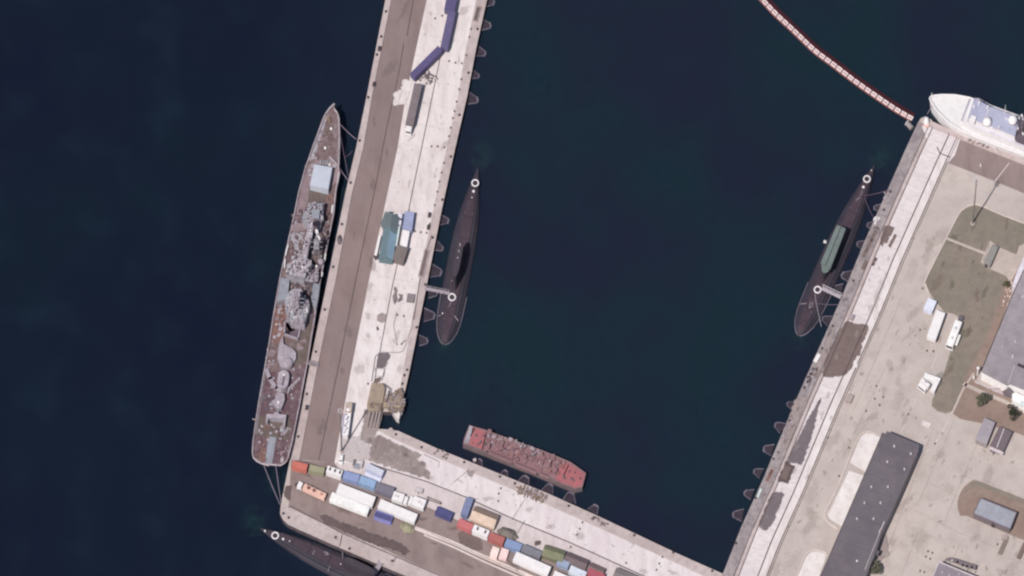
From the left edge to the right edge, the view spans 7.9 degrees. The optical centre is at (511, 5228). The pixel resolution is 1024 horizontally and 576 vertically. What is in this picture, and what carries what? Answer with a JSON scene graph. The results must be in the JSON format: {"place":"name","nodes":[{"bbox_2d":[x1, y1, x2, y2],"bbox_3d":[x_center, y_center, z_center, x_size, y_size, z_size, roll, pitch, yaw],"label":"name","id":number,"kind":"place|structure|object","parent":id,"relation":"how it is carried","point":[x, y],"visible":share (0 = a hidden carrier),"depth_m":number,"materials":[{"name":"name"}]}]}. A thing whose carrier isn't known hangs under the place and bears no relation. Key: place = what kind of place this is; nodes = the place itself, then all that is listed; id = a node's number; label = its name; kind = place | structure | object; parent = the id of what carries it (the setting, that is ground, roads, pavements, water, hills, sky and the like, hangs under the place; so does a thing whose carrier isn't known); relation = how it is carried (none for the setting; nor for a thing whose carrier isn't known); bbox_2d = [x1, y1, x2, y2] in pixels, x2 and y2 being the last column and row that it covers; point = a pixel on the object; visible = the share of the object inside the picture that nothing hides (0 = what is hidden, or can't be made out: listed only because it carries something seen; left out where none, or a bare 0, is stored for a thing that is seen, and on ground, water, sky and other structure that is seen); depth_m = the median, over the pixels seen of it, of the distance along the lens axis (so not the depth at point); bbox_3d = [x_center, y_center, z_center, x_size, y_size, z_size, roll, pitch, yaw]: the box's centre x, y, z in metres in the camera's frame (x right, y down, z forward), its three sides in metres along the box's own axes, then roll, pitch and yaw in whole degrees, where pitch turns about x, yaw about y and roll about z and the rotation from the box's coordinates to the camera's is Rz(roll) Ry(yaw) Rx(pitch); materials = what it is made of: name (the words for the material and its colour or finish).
{"place":"outdoors","nodes":[
{"label":"outdoors","id":0,"kind":"place"},
{"bbox_2d":[300,0,426,462],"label":"pier road","id":1,"kind":"structure","parent":0,"point":[396,37],"depth_m":2999.97,"materials":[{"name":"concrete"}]},
{"bbox_2d":[299,0,439,459],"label":"rail groove","id":2,"kind":"object","parent":1,"relation":"on","point":[366,230],"visible":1,"depth_m":2999.96},
{"bbox_2d":[334,0,475,462],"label":"pier pavement","id":3,"kind":"structure","parent":0,"point":[421,204],"depth_m":2999.98,"materials":[{"name":"concrete"}]},
{"bbox_2d":[341,402,352,438],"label":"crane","id":4,"kind":"object","parent":3,"relation":"on","point":[346,420],"visible":1,"depth_m":2996.90,"materials":[{"name":"white paint"}]},
{"bbox_2d":[342,436,370,461],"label":"stain","id":5,"kind":"object","parent":3,"relation":"on","point":[356,448],"visible":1,"depth_m":2999.93,"materials":[{"name":"concrete"}]},
{"bbox_2d":[361,410,381,442],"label":"stain","id":6,"kind":"object","parent":3,"relation":"on","point":[368,434],"visible":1,"depth_m":2999.93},
{"bbox_2d":[377,353,389,367],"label":"stain","id":7,"kind":"object","parent":3,"relation":"on","point":[382,359],"visible":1,"depth_m":2999.89,"materials":[{"name":"concrete"}]},
{"bbox_2d":[366,383,405,427],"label":"ruined shed","id":8,"kind":"structure","parent":3,"relation":"on","point":[390,402],"depth_m":2998.47,"materials":[{"name":"paint"}]},
{"bbox_2d":[379,213,399,264],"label":"tent","id":9,"kind":"object","parent":3,"relation":"on","point":[389,237],"visible":1,"depth_m":2996.67,"materials":[{"name":"teal fabric"}]},
{"bbox_2d":[393,244,407,265],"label":"storage box","id":10,"kind":"object","parent":3,"relation":"on","point":[400,255],"visible":1,"depth_m":2997.06,"materials":[{"name":"metal"}]},
{"bbox_2d":[399,79,413,104],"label":"stain","id":11,"kind":"object","parent":3,"relation":"on","point":[405,88],"visible":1,"depth_m":2999.88,"materials":[{"name":"paint"}]},
{"bbox_2d":[402,211,413,234],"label":"shipping container","id":12,"kind":"object","parent":3,"relation":"on","point":[408,222],"visible":1,"depth_m":2997.16,"materials":[{"name":"metal"}]},
{"bbox_2d":[405,83,421,135],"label":"trailer truck","id":13,"kind":"object","parent":3,"relation":"on","point":[413,105],"visible":1,"depth_m":2996.30,"materials":[{"name":"metal"}]},
{"bbox_2d":[354,11,473,371],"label":"slab joint","id":14,"kind":"object","parent":3,"relation":"on","point":[414,191],"visible":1,"depth_m":2999.96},
{"bbox_2d":[410,46,442,80],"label":"box trailer","id":15,"kind":"object","parent":3,"relation":"on","point":[427,62],"visible":1,"depth_m":2996.40,"materials":[{"name":"metal"}]},
{"bbox_2d":[400,0,486,387],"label":"quay strip","id":16,"kind":"object","parent":3,"relation":"on","point":[471,46],"visible":1,"depth_m":2999.96,"materials":[{"name":"concrete"}]},
{"bbox_2d":[418,249,429,277],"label":"timber stage","id":17,"kind":"object","parent":16,"relation":"on","point":[424,262],"visible":1,"depth_m":2999.78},
{"bbox_2d":[440,10,455,51],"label":"box trailer","id":18,"kind":"object","parent":3,"relation":"on","point":[448,30],"visible":1,"depth_m":2996.40,"materials":[{"name":"metal"}]},
{"bbox_2d":[444,0,456,13],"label":"box trailer","id":19,"kind":"object","parent":3,"relation":"on","point":[450,5],"visible":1,"depth_m":2996.40,"materials":[{"name":"metal"}]},
{"bbox_2d":[289,460,568,575],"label":"quay road","id":20,"kind":"structure","parent":0,"point":[437,557],"depth_m":2999.95,"materials":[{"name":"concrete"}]},
{"bbox_2d":[292,461,307,473],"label":"shipping container","id":21,"kind":"object","parent":20,"relation":"on","point":[300,467],"visible":1,"depth_m":2997.50,"materials":[{"name":"red metal"}]},
{"bbox_2d":[295,481,326,501],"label":"tank lorry","id":22,"kind":"object","parent":20,"relation":"on","point":[312,491],"visible":1,"depth_m":2997.60,"materials":[{"name":"paint"}]},
{"bbox_2d":[309,464,324,476],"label":"shipping container","id":23,"kind":"object","parent":20,"relation":"on","point":[315,470],"visible":1,"depth_m":2997.60,"materials":[{"name":"green metal"}]},
{"bbox_2d":[326,466,342,479],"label":"shipping container","id":24,"kind":"object","parent":20,"relation":"on","point":[333,472],"visible":1,"depth_m":2997.50,"materials":[{"name":"metal"}]},
{"bbox_2d":[329,492,369,516],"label":"box trailer","id":25,"kind":"object","parent":20,"relation":"on","point":[335,499],"visible":1,"depth_m":2997.00,"materials":[{"name":"metal"}]},
{"bbox_2d":[342,471,359,485],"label":"shipping container","id":26,"kind":"object","parent":20,"relation":"on","point":[351,478],"visible":1,"depth_m":2997.47,"materials":[{"name":"blue metal"}]},
{"bbox_2d":[336,483,375,508],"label":"box trailer","id":27,"kind":"object","parent":20,"relation":"on","point":[356,495],"visible":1,"depth_m":2997.00,"materials":[{"name":"white paint"}]},
{"bbox_2d":[280,503,441,575],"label":"quay strip","id":28,"kind":"object","parent":20,"relation":"on","point":[309,525],"visible":1,"depth_m":2999.94,"materials":[{"name":"concrete"}]},
{"bbox_2d":[319,515,409,554],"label":"stain","id":29,"kind":"object","parent":20,"relation":"on","point":[363,535],"visible":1,"depth_m":2999.94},
{"bbox_2d":[358,476,376,491],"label":"shipping container","id":30,"kind":"object","parent":20,"relation":"on","point":[367,483],"visible":1,"depth_m":2997.48,"materials":[{"name":"blue metal"}]},
{"bbox_2d":[374,482,394,499],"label":"shipping container","id":31,"kind":"object","parent":20,"relation":"on","point":[384,490],"visible":1,"depth_m":2997.47,"materials":[{"name":"metal"}]},
{"bbox_2d":[378,499,417,524],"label":"box trailer","id":32,"kind":"object","parent":20,"relation":"on","point":[401,513],"visible":1,"depth_m":2997.00,"materials":[{"name":"white paint"}]},
{"bbox_2d":[392,491,408,506],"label":"box van","id":33,"kind":"object","parent":20,"relation":"on","point":[400,498],"visible":1,"depth_m":2997.30,"materials":[{"name":"white paint"}]},
{"bbox_2d":[407,496,426,511],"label":"box van","id":34,"kind":"object","parent":20,"relation":"on","point":[417,503],"visible":1,"depth_m":2997.20,"materials":[{"name":"white paint"}]},
{"bbox_2d":[457,518,473,533],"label":"shipping container","id":35,"kind":"object","parent":20,"relation":"on","point":[464,526],"visible":1,"depth_m":2997.49,"materials":[{"name":"metal"}]},
{"bbox_2d":[289,454,643,575],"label":"rail groove","id":36,"kind":"object","parent":20,"relation":"on","point":[447,540],"visible":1,"depth_m":2999.94},
{"bbox_2d":[458,531,482,549],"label":"stain","id":37,"kind":"object","parent":20,"relation":"on","point":[471,541],"visible":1,"depth_m":2999.92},
{"bbox_2d":[415,526,532,575],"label":"kerb","id":38,"kind":"structure","parent":20,"relation":"on","point":[469,550],"depth_m":2999.94,"materials":[{"name":"concrete"}]},
{"bbox_2d":[472,524,489,540],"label":"shipping container","id":39,"kind":"object","parent":20,"relation":"on","point":[480,532],"visible":1,"depth_m":2997.48,"materials":[{"name":"metal"}]},
{"bbox_2d":[488,532,504,547],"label":"shipping container","id":40,"kind":"object","parent":20,"relation":"on","point":[496,539],"visible":1,"depth_m":2997.50,"materials":[{"name":"red metal"}]},
{"bbox_2d":[504,538,521,552],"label":"shipping container","id":41,"kind":"object","parent":20,"relation":"on","point":[512,546],"visible":1,"depth_m":2997.46,"materials":[{"name":"blue metal"}]},
{"bbox_2d":[521,544,541,561],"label":"shipping container","id":42,"kind":"object","parent":20,"relation":"on","point":[531,552],"visible":1,"depth_m":2997.46,"materials":[{"name":"grey metal"}]},
{"bbox_2d":[568,565,586,575],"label":"shipping container","id":43,"kind":"object","parent":20,"relation":"on","point":[574,571],"visible":1,"depth_m":2997.66,"materials":[{"name":"metal"}]},
{"bbox_2d":[335,463,640,575],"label":"quay pavement","id":44,"kind":"structure","parent":0,"point":[453,503],"depth_m":2999.95,"materials":[{"name":"concrete"}]},
{"bbox_2d":[364,463,383,482],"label":"shipping container","id":45,"kind":"object","parent":44,"relation":"on","point":[373,472],"visible":1,"depth_m":2997.34,"materials":[{"name":"metal"}]},
{"bbox_2d":[460,497,473,519],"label":"shipping container","id":46,"kind":"object","parent":44,"relation":"on","point":[467,508],"visible":1,"depth_m":2997.46,"materials":[{"name":"blue metal"}]},
{"bbox_2d":[470,506,498,531],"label":"tent","id":47,"kind":"object","parent":44,"relation":"on","point":[483,518],"visible":1,"depth_m":2997.28,"materials":[{"name":"beige fabric"}]},
{"bbox_2d":[497,527,518,540],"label":"tarp heap","id":48,"kind":"object","parent":44,"relation":"on","point":[509,533],"visible":1,"depth_m":2998.76,"materials":[{"name":"fabric"}]},
{"bbox_2d":[542,544,565,562],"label":"net shelter","id":49,"kind":"object","parent":44,"relation":"on","point":[552,554],"visible":1,"depth_m":2997.44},
{"bbox_2d":[564,552,588,570],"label":"shipping container","id":50,"kind":"object","parent":44,"relation":"on","point":[581,563],"visible":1,"depth_m":2997.64,"materials":[{"name":"metal"}]},
{"bbox_2d":[0,0,1023,575],"bbox_3d":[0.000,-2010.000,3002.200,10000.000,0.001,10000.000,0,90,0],"label":"water","id":51,"kind":"structure","parent":0,"point":[668,188],"depth_m":3002.20,"materials":[{"name":"liquid"}]},
{"bbox_2d":[252,103,339,465],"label":"moored warship","id":52,"kind":"object","parent":51,"relation":"on","point":[290,341],"visible":1,"depth_m":2997.57,"materials":[{"name":"grey metal"}]},
{"bbox_2d":[260,528,390,575],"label":"submarine","id":53,"kind":"object","parent":51,"relation":"on","point":[326,560],"visible":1,"depth_m":2999.94,"materials":[{"name":"black metal"}]},
{"bbox_2d":[436,167,479,344],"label":"submarine","id":54,"kind":"object","parent":51,"relation":"on","point":[456,282],"visible":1,"depth_m":3000.28,"materials":[{"name":"black metal"}]},
{"bbox_2d":[463,425,585,492],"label":"pontoon barge","id":55,"kind":"object","parent":51,"relation":"on","point":[543,465],"visible":1,"depth_m":2999.35,"materials":[{"name":"red paint"}]},
{"bbox_2d":[795,165,874,335],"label":"submarine","id":56,"kind":"object","parent":51,"relation":"on","point":[830,264],"visible":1,"depth_m":3000.24,"materials":[{"name":"black metal"}]},
{"bbox_2d":[759,0,910,120],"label":"boom cable","id":57,"kind":"object","parent":51,"relation":"on","point":[829,64],"visible":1,"depth_m":3001.95,"materials":[{"name":"red plastic"}]},
{"bbox_2d":[760,0,914,118],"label":"boom net","id":58,"kind":"object","parent":51,"relation":"on","point":[832,58],"visible":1,"depth_m":3002.17,"materials":[{"name":"plastic"}]},
{"bbox_2d":[929,94,1023,158],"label":"white ship","id":59,"kind":"object","parent":51,"relation":"on","point":[984,122],"visible":1,"depth_m":2995.45,"materials":[{"name":"paint"}]},
{"bbox_2d":[347,439,701,575],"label":"quay pavement","id":60,"kind":"structure","parent":0,"point":[566,527],"depth_m":2999.96,"materials":[{"name":"concrete"}]},
{"bbox_2d":[369,435,429,478],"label":"stain","id":61,"kind":"object","parent":60,"relation":"on","point":[385,452],"visible":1,"depth_m":2999.94,"materials":[{"name":"concrete"}]},
{"bbox_2d":[280,0,1023,575],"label":"ground","id":62,"kind":"structure","parent":0,"point":[900,364],"depth_m":3000.00,"materials":[{"name":"concrete"}]},
{"bbox_2d":[290,0,390,460],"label":"quay strip","id":63,"kind":"object","parent":62,"relation":"on","point":[306,400],"visible":1,"depth_m":2999.97,"materials":[{"name":"concrete"}]},
{"bbox_2d":[374,510,392,525],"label":"shipping container","id":64,"kind":"object","parent":62,"relation":"on","point":[383,517],"visible":1,"depth_m":2998.24,"materials":[{"name":"blue metal"}]},
{"bbox_2d":[435,506,453,522],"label":"skip bin","id":65,"kind":"object","parent":62,"relation":"on","point":[444,514],"visible":1,"depth_m":2998.46,"materials":[{"name":"blue metal"}]},
{"bbox_2d":[513,552,550,575],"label":"box trailer","id":66,"kind":"object","parent":62,"relation":"on","point":[531,564],"visible":1,"depth_m":2997.00,"materials":[{"name":"white paint"}]},
{"bbox_2d":[387,429,721,575],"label":"quay strip","id":67,"kind":"object","parent":62,"relation":"on","point":[611,527],"visible":1,"depth_m":2999.96,"materials":[{"name":"concrete"}]},
{"bbox_2d":[516,485,546,503],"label":"plank heap","id":68,"kind":"object","parent":67,"relation":"on","point":[529,493],"visible":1,"depth_m":2999.45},
{"bbox_2d":[722,121,929,575],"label":"quay strip","id":69,"kind":"object","parent":62,"relation":"on","point":[837,319],"visible":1,"depth_m":2999.88,"materials":[{"name":"concrete"}]},
{"bbox_2d":[780,396,806,450],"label":"stain","id":70,"kind":"object","parent":69,"relation":"on","point":[797,406],"visible":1,"depth_m":2999.83,"materials":[{"name":"concrete"}]},
{"bbox_2d":[813,322,835,376],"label":"stain","id":71,"kind":"object","parent":69,"relation":"on","point":[823,352],"visible":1,"depth_m":2999.84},
{"bbox_2d":[734,127,958,575],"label":"rail groove","id":72,"kind":"object","parent":69,"relation":"on","point":[852,353],"visible":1,"depth_m":2999.81},
{"bbox_2d":[739,140,938,575],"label":"quay band","id":73,"kind":"object","parent":62,"relation":"on","point":[758,549],"visible":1,"depth_m":2999.87,"materials":[{"name":"concrete"}]},
{"bbox_2d":[759,492,783,530],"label":"stain","id":74,"kind":"object","parent":73,"relation":"on","point":[769,517],"visible":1,"depth_m":2999.83,"materials":[{"name":"concrete"}]},
{"bbox_2d":[788,398,820,464],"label":"stain","id":75,"kind":"object","parent":73,"relation":"on","point":[798,454],"visible":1,"depth_m":2999.84,"materials":[{"name":"concrete"}]},
{"bbox_2d":[821,321,867,376],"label":"stain","id":76,"kind":"object","parent":73,"relation":"on","point":[845,348],"visible":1,"depth_m":2999.85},
{"bbox_2d":[757,138,942,543],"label":"slab joint","id":77,"kind":"object","parent":73,"relation":"on","point":[861,317],"visible":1,"depth_m":2999.85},
{"bbox_2d":[759,156,945,575],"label":"quay strip","id":78,"kind":"object","parent":62,"relation":"on","point":[848,375],"visible":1,"depth_m":2999.86,"materials":[{"name":"concrete"}]},
{"bbox_2d":[860,228,878,259],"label":"timber stage","id":79,"kind":"object","parent":62,"relation":"on","point":[869,244],"visible":1,"depth_m":2999.78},
{"bbox_2d":[821,431,918,575],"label":"warehouse","id":80,"kind":"structure","parent":62,"relation":"on","point":[879,492],"depth_m":2994.80,"materials":[{"name":"metal"}]},
{"bbox_2d":[873,533,889,563],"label":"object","id":81,"kind":"object","parent":62,"relation":"on","point":[883,549],"visible":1,"depth_m":2999.81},
{"bbox_2d":[796,204,1023,575],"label":"kerb","id":82,"kind":"structure","parent":62,"relation":"on","point":[873,432],"depth_m":2999.59,"materials":[{"name":"concrete"}]},
{"bbox_2d":[923,298,936,314],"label":"cargo trailer","id":83,"kind":"object","parent":62,"relation":"on","point":[929,306],"visible":1,"depth_m":2997.86,"materials":[{"name":"metal"}]},
{"bbox_2d":[843,298,1023,575],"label":"slab joint","id":84,"kind":"object","parent":62,"relation":"on","point":[919,464],"visible":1,"depth_m":2999.85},
{"bbox_2d":[927,310,944,341],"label":"box trailer","id":85,"kind":"object","parent":62,"relation":"on","point":[935,326],"visible":1,"depth_m":2996.90,"materials":[{"name":"white paint"}]},
{"bbox_2d":[922,126,959,162],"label":"quay band","id":86,"kind":"object","parent":62,"relation":"on","point":[938,136],"visible":1,"depth_m":2999.86,"materials":[{"name":"concrete"}]},
{"bbox_2d":[945,320,961,350],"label":"bus","id":87,"kind":"object","parent":62,"relation":"on","point":[953,339],"visible":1,"depth_m":2997.00,"materials":[{"name":"white metal"}]},
{"bbox_2d":[933,561,973,575],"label":"workshop","id":88,"kind":"structure","parent":62,"relation":"on","point":[942,569],"depth_m":2995.40,"materials":[{"name":"metal"}]},
{"bbox_2d":[945,557,976,570],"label":"canopy","id":89,"kind":"object","parent":62,"relation":"on","point":[964,563],"visible":1,"depth_m":2997.80,"materials":[{"name":"metal"}]},
{"bbox_2d":[929,122,1023,164],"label":"quay strip","id":90,"kind":"object","parent":62,"relation":"on","point":[940,128],"visible":1,"depth_m":2999.85,"materials":[{"name":"concrete"}]},
{"bbox_2d":[975,418,994,447],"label":"garage","id":91,"kind":"structure","parent":62,"relation":"on","point":[984,434],"depth_m":2997.20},
{"bbox_2d":[973,498,1016,532],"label":"transformer house","id":92,"kind":"structure","parent":62,"relation":"on","point":[995,515],"depth_m":2996.80,"materials":[{"name":"concrete"}]},
{"bbox_2d":[977,257,1023,397],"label":"office block","id":93,"kind":"structure","parent":62,"relation":"on","point":[1003,367],"depth_m":2995.00,"materials":[{"name":"metal"}]},
{"bbox_2d":[989,426,1011,454],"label":"garage","id":94,"kind":"structure","parent":62,"relation":"on","point":[1000,440],"depth_m":2997.20,"materials":[{"name":"white paint"}]},
{"bbox_2d":[1011,393,1023,409],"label":"annex","id":95,"kind":"object","parent":62,"relation":"on","point":[1017,400],"visible":1,"depth_m":2997.00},
{"bbox_2d":[798,552,826,575],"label":"pavement","id":96,"kind":"structure","parent":0,"point":[813,564],"depth_m":2999.70,"materials":[{"name":"concrete"}]},
{"bbox_2d":[828,471,862,525],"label":"pavement","id":97,"kind":"structure","parent":0,"point":[839,509],"depth_m":2999.70,"materials":[{"name":"concrete"}]},
{"bbox_2d":[850,433,879,470],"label":"pavement","id":98,"kind":"structure","parent":0,"point":[864,450],"depth_m":2999.71,"materials":[{"name":"concrete"}]},
{"bbox_2d":[925,205,1023,412],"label":"grass","id":99,"kind":"structure","parent":0,"point":[957,284],"depth_m":2999.74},
{"bbox_2d":[982,244,997,268],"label":"shed","id":100,"kind":"structure","parent":99,"relation":"on","point":[990,257],"depth_m":2997.60,"materials":[{"name":"metal"}]},
{"bbox_2d":[945,237,1023,414],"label":"path","id":101,"kind":"structure","parent":0,"point":[969,386],"depth_m":2999.71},
{"bbox_2d":[949,140,1023,192],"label":"road","id":102,"kind":"structure","parent":0,"point":[969,157],"depth_m":2999.86,"materials":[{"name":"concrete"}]},
{"bbox_2d":[953,273,1023,435],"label":"soil","id":103,"kind":"structure","parent":0,"point":[968,408],"depth_m":2999.73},
{"bbox_2d":[976,392,990,406],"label":"tree","id":104,"kind":"object","parent":103,"relation":"on","point":[983,398],"visible":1,"depth_m":2996.78,"materials":[{"name":"green plant"}]},
{"bbox_2d":[957,480,1023,539],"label":"soil","id":105,"kind":"structure","parent":0,"point":[968,501],"depth_m":2999.73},
{"bbox_2d":[965,481,1023,503],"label":"grass","id":106,"kind":"structure","parent":105,"relation":"on","point":[995,490],"depth_m":2999.72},
{"bbox_2d":[981,241,1023,280],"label":"pavement","id":107,"kind":"structure","parent":0,"point":[1005,262],"depth_m":2999.71,"materials":[{"name":"concrete"}]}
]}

